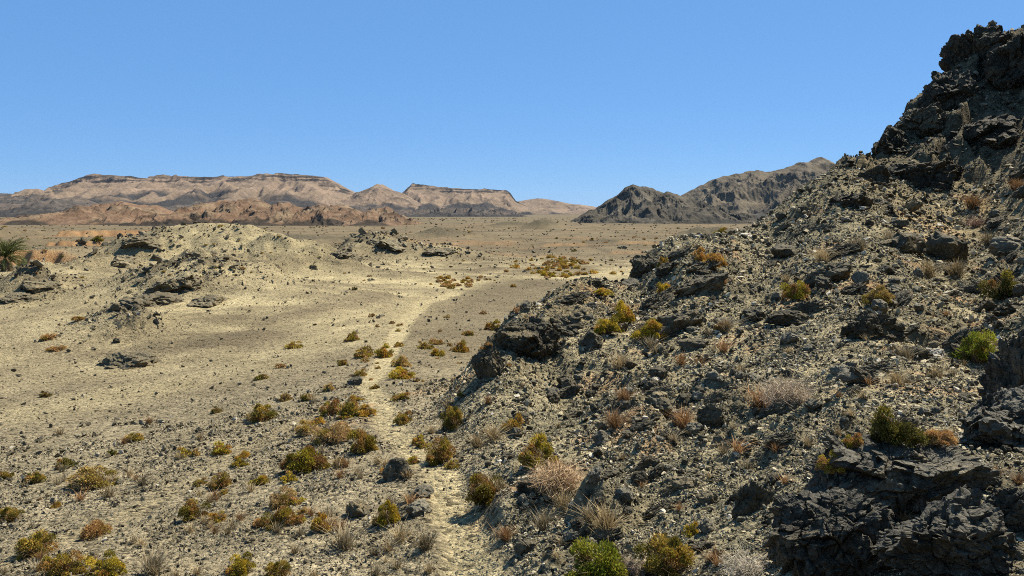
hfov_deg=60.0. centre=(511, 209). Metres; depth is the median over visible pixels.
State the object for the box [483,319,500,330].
shrub
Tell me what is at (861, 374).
rock outcrop
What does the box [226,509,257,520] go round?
dry tuft
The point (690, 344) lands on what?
rock
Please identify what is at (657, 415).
rock
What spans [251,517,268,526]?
shrub
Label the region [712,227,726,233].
shrub
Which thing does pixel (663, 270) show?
rock ledge
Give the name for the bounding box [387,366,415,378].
shrub
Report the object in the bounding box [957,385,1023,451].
rock outcrop
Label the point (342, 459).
shrub
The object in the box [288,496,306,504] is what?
shrub
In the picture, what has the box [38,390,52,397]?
shrub
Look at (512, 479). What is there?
rock outcrop
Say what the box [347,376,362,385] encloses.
rock
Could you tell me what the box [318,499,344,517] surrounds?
dry tuft
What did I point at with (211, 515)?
shrub
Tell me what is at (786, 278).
dry tuft
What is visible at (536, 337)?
rock outcrop
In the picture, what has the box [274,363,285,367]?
shrub
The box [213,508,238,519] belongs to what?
dry tuft
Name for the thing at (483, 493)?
shrub
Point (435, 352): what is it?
shrub
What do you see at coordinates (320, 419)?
shrub
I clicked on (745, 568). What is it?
dry brush
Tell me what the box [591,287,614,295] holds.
shrub
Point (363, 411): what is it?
shrub
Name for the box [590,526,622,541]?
rock ledge
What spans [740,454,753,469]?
dry tuft
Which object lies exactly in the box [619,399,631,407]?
rock
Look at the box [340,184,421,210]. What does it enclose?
mesa
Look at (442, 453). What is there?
shrub
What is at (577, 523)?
rock
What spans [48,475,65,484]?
dry tuft
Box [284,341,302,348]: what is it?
shrub
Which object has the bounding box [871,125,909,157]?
rock outcrop
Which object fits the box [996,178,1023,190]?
dry tuft
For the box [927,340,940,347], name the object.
rock
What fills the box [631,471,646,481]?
rock
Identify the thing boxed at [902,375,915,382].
rock
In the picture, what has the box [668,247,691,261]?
rock ledge
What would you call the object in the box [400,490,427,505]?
dry tuft
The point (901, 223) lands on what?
rock
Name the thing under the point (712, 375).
rock
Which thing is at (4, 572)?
dry tuft
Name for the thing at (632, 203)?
hills
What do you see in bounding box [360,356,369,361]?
shrub
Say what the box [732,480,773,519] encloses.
rock outcrop
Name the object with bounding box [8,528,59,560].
shrub
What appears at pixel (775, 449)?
dry tuft
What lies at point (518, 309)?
dry tuft
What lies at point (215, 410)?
shrub
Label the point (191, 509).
shrub
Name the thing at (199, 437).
dry tuft
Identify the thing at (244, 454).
shrub
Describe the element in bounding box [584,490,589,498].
rock
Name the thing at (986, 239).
dry tuft
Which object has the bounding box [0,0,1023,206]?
sky
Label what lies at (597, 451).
rock
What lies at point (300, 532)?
dry tuft
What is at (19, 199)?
hills
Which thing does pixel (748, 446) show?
rock
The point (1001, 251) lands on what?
rock ledge
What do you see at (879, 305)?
rock
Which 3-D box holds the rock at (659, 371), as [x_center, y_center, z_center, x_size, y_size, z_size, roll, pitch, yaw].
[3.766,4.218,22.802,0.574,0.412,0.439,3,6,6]
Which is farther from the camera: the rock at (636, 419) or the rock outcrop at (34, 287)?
the rock outcrop at (34, 287)
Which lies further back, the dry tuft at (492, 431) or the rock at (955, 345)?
the rock at (955, 345)
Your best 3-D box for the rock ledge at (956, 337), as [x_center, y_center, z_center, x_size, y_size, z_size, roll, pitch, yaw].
[10.854,3.214,21.505,1.230,0.504,0.500,-34,-6,8]
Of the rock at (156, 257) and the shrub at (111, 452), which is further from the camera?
the rock at (156, 257)
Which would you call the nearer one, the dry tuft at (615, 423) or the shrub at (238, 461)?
the dry tuft at (615, 423)
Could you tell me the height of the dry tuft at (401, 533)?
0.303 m
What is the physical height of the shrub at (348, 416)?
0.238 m
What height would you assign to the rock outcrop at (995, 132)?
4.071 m
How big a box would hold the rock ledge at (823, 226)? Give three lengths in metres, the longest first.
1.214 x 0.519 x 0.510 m
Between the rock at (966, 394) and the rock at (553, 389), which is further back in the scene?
the rock at (553, 389)
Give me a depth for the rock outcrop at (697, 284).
32.25 m
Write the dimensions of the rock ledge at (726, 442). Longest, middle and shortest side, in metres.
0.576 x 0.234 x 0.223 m
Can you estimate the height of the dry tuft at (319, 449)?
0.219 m
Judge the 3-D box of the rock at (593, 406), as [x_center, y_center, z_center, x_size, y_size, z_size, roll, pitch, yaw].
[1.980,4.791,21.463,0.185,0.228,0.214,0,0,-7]
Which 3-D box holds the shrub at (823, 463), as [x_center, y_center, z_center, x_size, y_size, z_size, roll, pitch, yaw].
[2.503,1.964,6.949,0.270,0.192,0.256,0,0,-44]
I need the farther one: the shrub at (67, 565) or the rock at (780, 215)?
the rock at (780, 215)
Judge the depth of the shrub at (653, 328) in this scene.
27.36 m
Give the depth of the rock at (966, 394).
15.06 m
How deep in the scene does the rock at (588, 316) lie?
29.61 m
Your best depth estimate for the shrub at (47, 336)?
54.73 m
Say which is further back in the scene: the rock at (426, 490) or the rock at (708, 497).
the rock at (426, 490)
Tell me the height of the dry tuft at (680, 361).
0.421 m
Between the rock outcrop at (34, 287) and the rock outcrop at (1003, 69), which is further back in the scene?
the rock outcrop at (34, 287)
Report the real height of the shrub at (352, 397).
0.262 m
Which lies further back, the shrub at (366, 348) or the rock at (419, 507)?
the shrub at (366, 348)
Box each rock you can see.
[79,237,87,242]
[110,303,121,310]
[113,338,119,342]
[115,478,123,483]
[151,254,161,260]
[194,426,202,432]
[309,265,317,269]
[346,500,370,517]
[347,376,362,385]
[382,457,411,480]
[406,499,431,515]
[410,484,434,497]
[502,452,515,460]
[509,427,523,436]
[512,398,520,402]
[512,412,528,420]
[513,538,536,554]
[516,476,537,492]
[518,493,526,502]
[522,301,530,309]
[523,398,531,405]
[528,499,535,506]
[546,388,558,394]
[547,391,559,402]
[547,534,563,544]
[556,373,572,384]
[560,376,575,387]
[562,529,578,540]
[563,414,569,419]
[569,517,583,530]
[573,374,582,379]
[578,359,585,364]
[579,329,602,345]
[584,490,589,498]
[584,537,596,548]
[585,302,598,308]
[585,389,594,397]
[586,314,592,318]
[589,465,603,483]
[590,403,596,411]
[592,383,599,389]
[592,430,608,445]
[592,448,603,455]
[593,497,605,504]
[595,418,609,430]
[604,468,621,477]
[615,487,633,501]
[617,322,627,331]
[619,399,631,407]
[620,360,637,369]
[621,278,638,287]
[621,430,632,436]
[623,505,632,514]
[626,386,633,393]
[631,415,642,423]
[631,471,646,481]
[634,442,641,448]
[643,377,658,390]
[645,390,672,417]
[648,365,668,377]
[651,412,660,420]
[655,435,662,441]
[656,344,667,354]
[661,476,693,488]
[663,464,670,471]
[668,409,681,418]
[672,301,680,305]
[672,415,682,427]
[675,392,694,406]
[677,338,710,350]
[681,459,688,464]
[684,422,702,434]
[685,326,696,331]
[690,303,697,309]
[692,391,704,400]
[694,385,703,390]
[696,270,711,274]
[696,490,717,504]
[697,434,708,440]
[698,308,705,313]
[698,517,714,533]
[707,370,718,380]
[713,317,723,323]
[713,436,722,442]
[729,367,736,374]
[732,451,739,457]
[735,370,745,379]
[736,327,743,332]
[736,516,746,521]
[737,435,758,445]
[739,233,752,238]
[742,308,765,321]
[744,442,751,449]
[745,372,758,381]
[752,407,760,415]
[765,473,782,485]
[771,244,795,257]
[772,292,781,298]
[776,211,786,218]
[780,332,799,344]
[783,368,792,376]
[802,344,814,350]
[804,398,822,408]
[814,275,832,289]
[829,364,849,375]
[837,368,860,381]
[839,315,845,320]
[840,417,848,422]
[841,217,850,221]
[845,361,856,367]
[851,271,869,284]
[865,219,873,224]
[871,299,887,312]
[878,265,897,274]
[888,277,900,283]
[888,299,897,306]
[890,219,909,227]
[890,231,925,253]
[891,285,901,292]
[901,418,919,426]
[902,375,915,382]
[908,345,930,358]
[913,268,923,276]
[914,303,924,311]
[918,406,930,415]
[925,230,967,262]
[926,347,945,358]
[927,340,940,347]
[930,406,940,413]
[935,262,953,271]
[950,363,958,367]
[951,343,959,351]
[958,392,971,398]
[973,280,993,292]
[975,300,997,311]
[983,314,997,321]
[988,209,999,216]
[988,236,1021,257]
[989,477,1002,485]
[992,321,1003,327]
[994,449,1003,453]
[1000,445,1011,453]
[1010,305,1020,311]
[1012,283,1023,296]
[1013,543,1023,560]
[1014,256,1023,264]
[1015,567,1023,573]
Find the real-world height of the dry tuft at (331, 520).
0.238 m
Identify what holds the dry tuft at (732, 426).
on the ground at (416, 305)
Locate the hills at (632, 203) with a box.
[570,184,759,223]
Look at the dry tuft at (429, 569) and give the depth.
12.66 m
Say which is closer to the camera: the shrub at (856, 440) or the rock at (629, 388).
the shrub at (856, 440)
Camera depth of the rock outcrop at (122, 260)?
112.91 m
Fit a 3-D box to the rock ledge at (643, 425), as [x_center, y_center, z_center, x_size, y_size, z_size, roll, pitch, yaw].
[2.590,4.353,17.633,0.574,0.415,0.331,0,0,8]
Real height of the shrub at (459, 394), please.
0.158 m
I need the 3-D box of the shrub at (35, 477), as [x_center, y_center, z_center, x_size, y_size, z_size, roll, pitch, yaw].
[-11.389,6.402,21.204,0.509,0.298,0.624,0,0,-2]
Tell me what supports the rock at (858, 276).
on the ground at (416, 305)
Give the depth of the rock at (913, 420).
12.06 m
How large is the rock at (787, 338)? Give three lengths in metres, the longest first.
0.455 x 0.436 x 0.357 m
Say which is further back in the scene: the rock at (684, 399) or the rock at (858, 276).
the rock at (858, 276)
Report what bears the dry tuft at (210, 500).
on the ground at (416, 305)
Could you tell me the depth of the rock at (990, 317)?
27.14 m
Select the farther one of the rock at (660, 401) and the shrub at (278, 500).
the rock at (660, 401)
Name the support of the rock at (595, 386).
on the ground at (416, 305)
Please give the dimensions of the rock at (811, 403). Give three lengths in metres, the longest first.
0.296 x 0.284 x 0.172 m
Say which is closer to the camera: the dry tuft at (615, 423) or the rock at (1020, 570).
the rock at (1020, 570)
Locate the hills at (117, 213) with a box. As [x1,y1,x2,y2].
[0,201,173,224]
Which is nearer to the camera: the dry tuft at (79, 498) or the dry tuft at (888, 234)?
the dry tuft at (79, 498)
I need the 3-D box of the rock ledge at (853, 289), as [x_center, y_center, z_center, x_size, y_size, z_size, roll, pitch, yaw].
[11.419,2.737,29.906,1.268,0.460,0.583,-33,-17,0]
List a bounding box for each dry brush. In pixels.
[524,454,588,504]
[617,552,647,575]
[718,545,771,575]
[750,360,825,407]
[963,215,989,227]
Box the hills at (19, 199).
[0,188,63,204]
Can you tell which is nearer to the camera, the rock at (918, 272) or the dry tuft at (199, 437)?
the dry tuft at (199, 437)
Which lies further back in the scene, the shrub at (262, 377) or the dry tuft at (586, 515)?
the shrub at (262, 377)
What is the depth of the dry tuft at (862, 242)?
35.86 m
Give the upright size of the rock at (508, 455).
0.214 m
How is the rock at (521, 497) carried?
on the ground at (416, 305)
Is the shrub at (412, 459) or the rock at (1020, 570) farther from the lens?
the shrub at (412, 459)
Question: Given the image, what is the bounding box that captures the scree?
[439,20,1023,575]
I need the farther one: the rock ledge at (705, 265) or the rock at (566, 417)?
the rock ledge at (705, 265)
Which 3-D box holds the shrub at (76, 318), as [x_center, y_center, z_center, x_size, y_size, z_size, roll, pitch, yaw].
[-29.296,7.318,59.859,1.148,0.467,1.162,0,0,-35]
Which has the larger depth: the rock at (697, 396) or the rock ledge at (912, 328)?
the rock ledge at (912, 328)
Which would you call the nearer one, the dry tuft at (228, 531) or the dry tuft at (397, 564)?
the dry tuft at (397, 564)
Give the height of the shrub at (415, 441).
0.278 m
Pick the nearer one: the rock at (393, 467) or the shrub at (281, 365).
the rock at (393, 467)
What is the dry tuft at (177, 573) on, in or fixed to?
on the ground at (416, 305)
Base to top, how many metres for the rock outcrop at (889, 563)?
0.306 m
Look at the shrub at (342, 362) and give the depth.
39.75 m
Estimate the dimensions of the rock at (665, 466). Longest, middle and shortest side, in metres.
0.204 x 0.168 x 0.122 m
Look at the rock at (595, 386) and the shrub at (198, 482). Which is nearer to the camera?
the shrub at (198, 482)
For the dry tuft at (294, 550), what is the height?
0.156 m
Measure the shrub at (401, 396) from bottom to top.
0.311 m
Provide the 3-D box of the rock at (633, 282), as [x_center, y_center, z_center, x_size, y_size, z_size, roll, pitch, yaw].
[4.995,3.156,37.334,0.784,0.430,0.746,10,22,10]
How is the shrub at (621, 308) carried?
on the ground at (416, 305)
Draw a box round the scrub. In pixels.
[0,218,747,265]
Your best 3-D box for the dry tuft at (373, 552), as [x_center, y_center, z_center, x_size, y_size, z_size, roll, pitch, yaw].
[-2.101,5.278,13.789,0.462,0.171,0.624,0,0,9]
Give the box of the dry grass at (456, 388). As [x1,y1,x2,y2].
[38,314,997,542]
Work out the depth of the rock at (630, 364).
25.50 m
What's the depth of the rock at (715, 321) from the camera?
28.05 m
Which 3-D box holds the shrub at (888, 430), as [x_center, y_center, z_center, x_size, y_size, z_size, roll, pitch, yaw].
[3.096,1.730,7.197,0.580,0.364,0.507,0,0,-10]
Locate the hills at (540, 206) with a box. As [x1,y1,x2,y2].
[517,198,596,213]
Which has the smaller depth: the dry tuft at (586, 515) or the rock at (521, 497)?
the dry tuft at (586, 515)
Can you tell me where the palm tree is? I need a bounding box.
[0,236,33,271]
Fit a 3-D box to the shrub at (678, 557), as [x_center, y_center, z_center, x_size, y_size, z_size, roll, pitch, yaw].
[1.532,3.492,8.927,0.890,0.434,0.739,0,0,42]
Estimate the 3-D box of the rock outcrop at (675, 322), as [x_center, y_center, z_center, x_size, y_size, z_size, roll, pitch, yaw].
[5.082,3.784,27.965,2.011,1.368,1.496,0,0,0]
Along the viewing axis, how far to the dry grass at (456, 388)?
20.59 m
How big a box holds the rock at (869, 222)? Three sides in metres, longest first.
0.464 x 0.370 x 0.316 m
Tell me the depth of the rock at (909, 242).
37.42 m
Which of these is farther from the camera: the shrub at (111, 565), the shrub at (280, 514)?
the shrub at (280, 514)
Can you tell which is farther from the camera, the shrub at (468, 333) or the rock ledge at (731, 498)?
the shrub at (468, 333)
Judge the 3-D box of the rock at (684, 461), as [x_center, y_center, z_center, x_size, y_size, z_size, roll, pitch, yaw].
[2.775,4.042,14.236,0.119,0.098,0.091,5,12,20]
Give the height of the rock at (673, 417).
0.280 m
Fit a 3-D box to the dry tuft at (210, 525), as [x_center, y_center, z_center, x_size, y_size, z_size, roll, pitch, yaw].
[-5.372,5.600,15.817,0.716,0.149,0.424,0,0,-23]
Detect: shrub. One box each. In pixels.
[0,471,15,478]
[0,507,25,522]
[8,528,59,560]
[22,471,46,484]
[35,541,94,575]
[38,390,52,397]
[39,332,57,340]
[45,345,67,351]
[50,501,61,507]
[55,456,77,468]
[66,463,121,491]
[70,315,85,320]
[78,518,112,539]
[83,549,127,575]
[90,235,103,241]
[107,449,117,455]
[118,432,143,441]
[174,447,195,457]
[177,498,211,521]
[190,447,200,456]
[192,477,206,486]
[205,440,232,455]
[205,510,227,522]
[210,406,223,413]
[210,468,233,490]
[216,489,227,495]
[225,551,256,575]
[230,456,249,467]
[235,450,249,458]
[242,403,277,422]
[248,474,269,484]
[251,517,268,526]
[253,374,268,380]
[259,505,295,530]
[263,559,291,575]
[268,484,297,510]
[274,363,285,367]
[275,442,330,474]
[279,393,292,401]
[279,471,299,483]
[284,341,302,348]
[285,488,296,495]
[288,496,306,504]
[289,514,306,524]
[294,419,315,435]
[295,506,310,514]
[300,393,311,400]
[303,420,349,445]
[308,512,332,532]
[310,416,325,424]
[318,398,342,416]
[322,383,334,391]
[331,457,345,465]
[336,400,359,415]
[336,412,352,419]
[337,359,348,365]
[343,331,359,341]
[346,428,378,453]
[348,395,364,400]
[353,349,371,357]
[354,345,373,357]
[354,368,367,375]
[355,405,374,415]
[356,404,376,416]
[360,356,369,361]
[369,384,378,388]
[372,500,400,527]
[374,342,394,357]
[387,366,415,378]
[390,392,410,400]
[391,355,411,366]
[392,410,412,425]
[394,341,403,346]
[405,455,419,463]
[411,434,424,445]
[415,438,427,448]
[417,341,433,348]
[420,436,456,465]
[429,338,443,344]
[430,348,445,355]
[439,405,467,430]
[443,459,459,468]
[448,339,469,352]
[456,390,464,396]
[461,330,473,335]
[464,282,472,286]
[465,472,507,505]
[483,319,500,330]
[501,412,524,430]
[516,432,559,471]
[557,272,569,276]
[561,536,641,575]
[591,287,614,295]
[594,315,624,333]
[613,299,635,322]
[627,532,701,575]
[630,317,668,339]
[656,256,668,268]
[656,280,670,292]
[681,520,698,537]
[692,247,727,267]
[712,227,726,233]
[713,321,731,331]
[779,279,810,299]
[813,450,845,473]
[841,432,863,447]
[861,284,895,303]
[865,403,929,448]
[924,428,958,445]
[949,328,997,363]
[977,268,1023,299]
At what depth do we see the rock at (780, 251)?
39.23 m
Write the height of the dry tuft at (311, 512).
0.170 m
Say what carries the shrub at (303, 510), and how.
on the ground at (416, 305)
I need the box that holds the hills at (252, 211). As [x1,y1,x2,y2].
[118,198,421,225]
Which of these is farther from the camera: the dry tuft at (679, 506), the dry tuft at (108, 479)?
the dry tuft at (108, 479)
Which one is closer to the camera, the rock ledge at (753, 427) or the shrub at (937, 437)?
the shrub at (937, 437)
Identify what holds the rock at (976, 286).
on the ground at (416, 305)
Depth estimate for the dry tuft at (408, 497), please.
15.82 m
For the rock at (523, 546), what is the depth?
11.87 m
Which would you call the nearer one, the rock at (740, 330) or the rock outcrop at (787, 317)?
the rock at (740, 330)
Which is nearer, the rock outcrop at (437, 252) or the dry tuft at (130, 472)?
the dry tuft at (130, 472)
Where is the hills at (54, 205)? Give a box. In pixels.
[0,198,525,216]
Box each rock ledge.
[559,290,590,305]
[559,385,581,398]
[569,410,583,417]
[585,339,602,350]
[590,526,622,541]
[592,280,604,287]
[625,467,636,474]
[629,418,656,432]
[635,455,660,470]
[637,289,670,313]
[641,386,671,395]
[642,500,669,519]
[647,463,665,479]
[655,262,673,279]
[657,481,676,497]
[659,430,682,438]
[667,285,675,291]
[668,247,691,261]
[689,259,721,273]
[691,541,713,552]
[703,389,730,404]
[708,439,739,448]
[724,490,740,504]
[747,422,761,433]
[755,399,801,418]
[760,510,774,525]
[763,260,781,266]
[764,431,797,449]
[773,223,790,234]
[776,268,795,282]
[789,299,829,313]
[794,222,813,238]
[810,223,833,232]
[826,242,861,259]
[840,280,866,295]
[846,384,860,393]
[859,364,897,373]
[878,239,891,245]
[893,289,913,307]
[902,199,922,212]
[906,322,920,333]
[940,326,982,350]
[956,284,974,292]
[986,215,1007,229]
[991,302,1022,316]
[992,269,1021,283]
[996,248,1015,255]
[1004,250,1017,262]
[1007,162,1023,183]
[1011,185,1023,198]
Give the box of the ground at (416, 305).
[0,21,1023,575]
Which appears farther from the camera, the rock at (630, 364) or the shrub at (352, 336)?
the shrub at (352, 336)
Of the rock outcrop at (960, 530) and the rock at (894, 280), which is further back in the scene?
the rock at (894, 280)
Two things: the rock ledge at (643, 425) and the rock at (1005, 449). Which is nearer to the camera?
the rock at (1005, 449)
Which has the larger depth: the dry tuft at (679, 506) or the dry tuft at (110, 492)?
the dry tuft at (110, 492)
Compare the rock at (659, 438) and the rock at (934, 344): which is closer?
the rock at (659, 438)
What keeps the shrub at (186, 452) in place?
on the ground at (416, 305)
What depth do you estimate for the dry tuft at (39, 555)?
14.77 m
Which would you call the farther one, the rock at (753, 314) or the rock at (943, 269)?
the rock at (943, 269)
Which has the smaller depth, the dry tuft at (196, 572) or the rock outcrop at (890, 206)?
the dry tuft at (196, 572)
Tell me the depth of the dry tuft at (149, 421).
29.95 m
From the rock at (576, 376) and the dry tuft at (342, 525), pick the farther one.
the rock at (576, 376)
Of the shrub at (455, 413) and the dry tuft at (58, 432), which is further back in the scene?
the dry tuft at (58, 432)
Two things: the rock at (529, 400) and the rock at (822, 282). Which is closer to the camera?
the rock at (529, 400)
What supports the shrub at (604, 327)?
on the ground at (416, 305)
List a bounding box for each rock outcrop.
[0,290,39,303]
[19,278,62,293]
[96,349,161,369]
[111,255,140,266]
[118,291,183,306]
[120,237,162,248]
[144,275,204,293]
[186,294,229,307]
[330,251,363,260]
[371,239,407,251]
[422,247,455,256]
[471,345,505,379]
[492,316,562,358]
[509,470,536,484]
[549,314,584,335]
[629,255,660,277]
[647,309,704,336]
[673,270,730,296]
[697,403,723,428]
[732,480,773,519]
[762,487,894,575]
[763,309,809,325]
[802,261,852,287]
[803,429,999,519]
[827,191,873,208]
[840,311,908,341]
[846,365,880,386]
[856,163,893,190]
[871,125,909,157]
[872,484,1017,575]
[874,198,895,214]
[876,521,903,571]
[888,160,963,192]
[893,102,948,137]
[916,69,982,110]
[939,24,1017,71]
[942,113,1019,150]
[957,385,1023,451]
[977,328,1023,403]
[980,32,1023,91]
[981,487,1023,531]
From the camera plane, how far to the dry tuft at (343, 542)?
14.08 m
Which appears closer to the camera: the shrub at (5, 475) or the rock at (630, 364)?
the shrub at (5, 475)
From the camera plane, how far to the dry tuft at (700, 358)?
23.93 m
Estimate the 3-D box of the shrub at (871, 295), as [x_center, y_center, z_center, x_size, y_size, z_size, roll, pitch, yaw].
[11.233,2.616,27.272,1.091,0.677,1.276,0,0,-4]
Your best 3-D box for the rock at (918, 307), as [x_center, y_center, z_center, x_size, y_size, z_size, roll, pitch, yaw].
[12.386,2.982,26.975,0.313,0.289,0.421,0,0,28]
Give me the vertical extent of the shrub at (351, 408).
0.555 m
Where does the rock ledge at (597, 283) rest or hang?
on the ground at (416, 305)
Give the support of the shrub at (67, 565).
on the ground at (416, 305)
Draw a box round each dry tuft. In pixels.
[0,564,13,574]
[27,554,45,571]
[28,518,36,528]
[32,547,52,560]
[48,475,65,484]
[49,426,73,434]
[54,473,69,481]
[55,463,73,471]
[67,487,90,501]
[71,480,100,490]
[96,482,122,497]
[102,475,119,481]
[116,434,130,444]
[116,537,206,575]
[118,530,145,543]
[124,468,144,476]
[130,470,166,485]
[133,533,151,545]
[139,416,157,423]
[169,566,186,575]
[172,452,187,459]
[182,520,201,533]
[186,562,211,575]
[190,514,210,523]
[192,432,204,439]
[200,518,220,528]
[201,494,218,503]
[208,487,225,500]
[208,522,220,533]
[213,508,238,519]
[223,526,240,533]
[225,517,245,527]
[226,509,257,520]
[242,480,263,492]
[266,518,290,533]
[284,524,309,535]
[285,542,305,553]
[306,565,326,575]
[307,505,317,516]
[312,517,378,552]
[315,443,327,452]
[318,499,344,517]
[318,518,336,530]
[321,510,341,529]
[322,456,353,468]
[322,519,359,529]
[326,516,343,526]
[332,467,356,478]
[334,455,352,467]
[350,469,367,477]
[351,465,368,474]
[359,561,391,575]
[360,541,384,555]
[370,450,384,464]
[371,538,399,552]
[376,455,401,467]
[386,517,432,544]
[388,553,411,569]
[399,491,421,502]
[400,465,415,478]
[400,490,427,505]
[406,522,459,550]
[421,561,439,573]
[427,426,440,433]
[441,396,455,408]
[458,432,500,448]
[471,417,516,441]
[481,394,504,404]
[487,522,521,541]
[489,477,510,491]
[513,305,523,313]
[525,502,571,530]
[544,481,575,510]
[552,547,563,558]
[554,535,568,545]
[561,493,663,532]
[566,495,598,521]
[599,407,636,429]
[604,351,645,370]
[609,385,636,401]
[615,451,630,459]
[638,334,663,348]
[660,405,700,427]
[662,429,684,442]
[666,350,706,365]
[673,501,690,510]
[686,355,712,365]
[699,543,738,560]
[701,550,714,562]
[702,324,715,335]
[710,316,747,331]
[711,339,738,352]
[711,551,723,565]
[716,442,736,454]
[719,436,758,453]
[728,420,742,428]
[736,364,746,371]
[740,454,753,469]
[741,378,797,408]
[764,443,782,451]
[776,471,792,484]
[777,272,796,281]
[783,346,798,353]
[798,432,816,446]
[802,246,845,263]
[832,427,845,436]
[834,390,847,396]
[840,235,889,251]
[847,406,857,416]
[854,389,871,398]
[859,333,870,340]
[864,377,884,384]
[871,228,908,239]
[878,368,919,386]
[888,344,924,359]
[894,259,956,277]
[897,506,919,521]
[925,369,940,377]
[929,257,977,276]
[929,365,959,377]
[938,309,953,315]
[946,365,960,375]
[955,191,1002,208]
[969,230,1001,245]
[991,464,1013,474]
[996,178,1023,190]
[1010,471,1023,484]
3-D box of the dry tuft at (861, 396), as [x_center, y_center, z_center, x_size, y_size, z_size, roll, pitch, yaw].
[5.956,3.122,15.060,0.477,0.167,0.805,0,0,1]
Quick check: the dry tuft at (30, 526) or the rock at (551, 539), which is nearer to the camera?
the rock at (551, 539)
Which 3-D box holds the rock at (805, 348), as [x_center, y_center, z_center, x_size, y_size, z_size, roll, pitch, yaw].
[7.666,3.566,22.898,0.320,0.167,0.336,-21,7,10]
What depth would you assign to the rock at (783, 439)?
13.38 m
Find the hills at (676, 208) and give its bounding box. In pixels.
[647,191,759,223]
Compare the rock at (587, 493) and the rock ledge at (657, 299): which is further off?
the rock ledge at (657, 299)
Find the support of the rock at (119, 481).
on the ground at (416, 305)
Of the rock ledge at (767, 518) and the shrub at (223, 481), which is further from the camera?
the shrub at (223, 481)
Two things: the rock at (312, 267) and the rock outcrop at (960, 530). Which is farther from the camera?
the rock at (312, 267)
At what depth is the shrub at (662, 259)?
36.83 m
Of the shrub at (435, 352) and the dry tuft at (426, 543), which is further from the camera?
the shrub at (435, 352)
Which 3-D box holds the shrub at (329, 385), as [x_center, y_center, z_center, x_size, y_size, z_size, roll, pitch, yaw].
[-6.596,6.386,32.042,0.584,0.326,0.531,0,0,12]
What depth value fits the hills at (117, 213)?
780.04 m
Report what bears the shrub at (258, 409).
on the ground at (416, 305)
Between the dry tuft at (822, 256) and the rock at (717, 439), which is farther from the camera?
the dry tuft at (822, 256)
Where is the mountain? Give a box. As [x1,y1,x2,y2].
[681,157,834,217]
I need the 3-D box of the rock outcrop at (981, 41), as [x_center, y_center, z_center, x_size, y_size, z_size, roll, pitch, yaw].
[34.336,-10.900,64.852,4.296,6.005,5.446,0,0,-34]
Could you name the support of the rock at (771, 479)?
on the ground at (416, 305)
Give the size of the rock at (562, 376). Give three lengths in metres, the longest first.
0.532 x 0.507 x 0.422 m
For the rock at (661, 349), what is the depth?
25.92 m
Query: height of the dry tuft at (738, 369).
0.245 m
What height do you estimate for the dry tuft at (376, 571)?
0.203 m
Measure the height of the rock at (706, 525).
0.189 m
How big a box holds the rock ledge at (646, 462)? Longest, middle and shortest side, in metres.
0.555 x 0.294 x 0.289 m
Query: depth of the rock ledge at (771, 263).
38.16 m
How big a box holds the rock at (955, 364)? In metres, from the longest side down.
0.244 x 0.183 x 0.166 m
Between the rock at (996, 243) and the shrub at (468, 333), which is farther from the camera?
the shrub at (468, 333)
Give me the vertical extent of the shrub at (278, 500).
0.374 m
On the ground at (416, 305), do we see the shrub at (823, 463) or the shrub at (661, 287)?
the shrub at (661, 287)
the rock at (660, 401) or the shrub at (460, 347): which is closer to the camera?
the rock at (660, 401)
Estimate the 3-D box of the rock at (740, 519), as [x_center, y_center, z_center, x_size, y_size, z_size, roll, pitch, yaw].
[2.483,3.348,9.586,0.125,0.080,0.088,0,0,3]
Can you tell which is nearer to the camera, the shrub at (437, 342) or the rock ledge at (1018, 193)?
the rock ledge at (1018, 193)
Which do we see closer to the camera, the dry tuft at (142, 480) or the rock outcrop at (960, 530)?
the rock outcrop at (960, 530)
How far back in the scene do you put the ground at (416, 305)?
34.88 m
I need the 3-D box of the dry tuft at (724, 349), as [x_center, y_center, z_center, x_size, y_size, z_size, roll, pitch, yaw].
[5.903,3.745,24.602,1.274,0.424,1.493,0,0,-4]
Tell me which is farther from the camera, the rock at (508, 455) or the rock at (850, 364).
the rock at (850, 364)
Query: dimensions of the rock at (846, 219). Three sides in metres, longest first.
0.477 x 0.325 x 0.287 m
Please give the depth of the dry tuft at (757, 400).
17.05 m
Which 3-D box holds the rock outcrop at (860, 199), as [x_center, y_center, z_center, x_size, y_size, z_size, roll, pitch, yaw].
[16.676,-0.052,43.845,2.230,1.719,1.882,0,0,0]
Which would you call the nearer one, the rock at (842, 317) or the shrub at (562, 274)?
the rock at (842, 317)
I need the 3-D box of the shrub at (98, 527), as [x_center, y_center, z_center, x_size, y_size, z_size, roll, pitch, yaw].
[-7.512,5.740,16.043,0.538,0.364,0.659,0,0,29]
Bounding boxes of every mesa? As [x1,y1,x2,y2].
[0,173,355,207]
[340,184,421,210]
[403,183,531,214]
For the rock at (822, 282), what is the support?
on the ground at (416, 305)
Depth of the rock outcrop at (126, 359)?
46.71 m
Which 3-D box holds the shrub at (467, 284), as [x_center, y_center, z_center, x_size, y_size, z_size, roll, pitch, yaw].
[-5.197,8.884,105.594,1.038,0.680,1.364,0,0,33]
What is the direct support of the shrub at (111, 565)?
on the ground at (416, 305)
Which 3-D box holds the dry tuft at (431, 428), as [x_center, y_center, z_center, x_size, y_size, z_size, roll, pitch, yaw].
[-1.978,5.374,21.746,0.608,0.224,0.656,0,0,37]
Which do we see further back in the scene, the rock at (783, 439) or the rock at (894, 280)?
the rock at (894, 280)
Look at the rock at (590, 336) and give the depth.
27.29 m
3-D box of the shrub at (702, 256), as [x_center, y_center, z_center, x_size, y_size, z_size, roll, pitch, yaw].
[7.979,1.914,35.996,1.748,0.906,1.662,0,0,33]

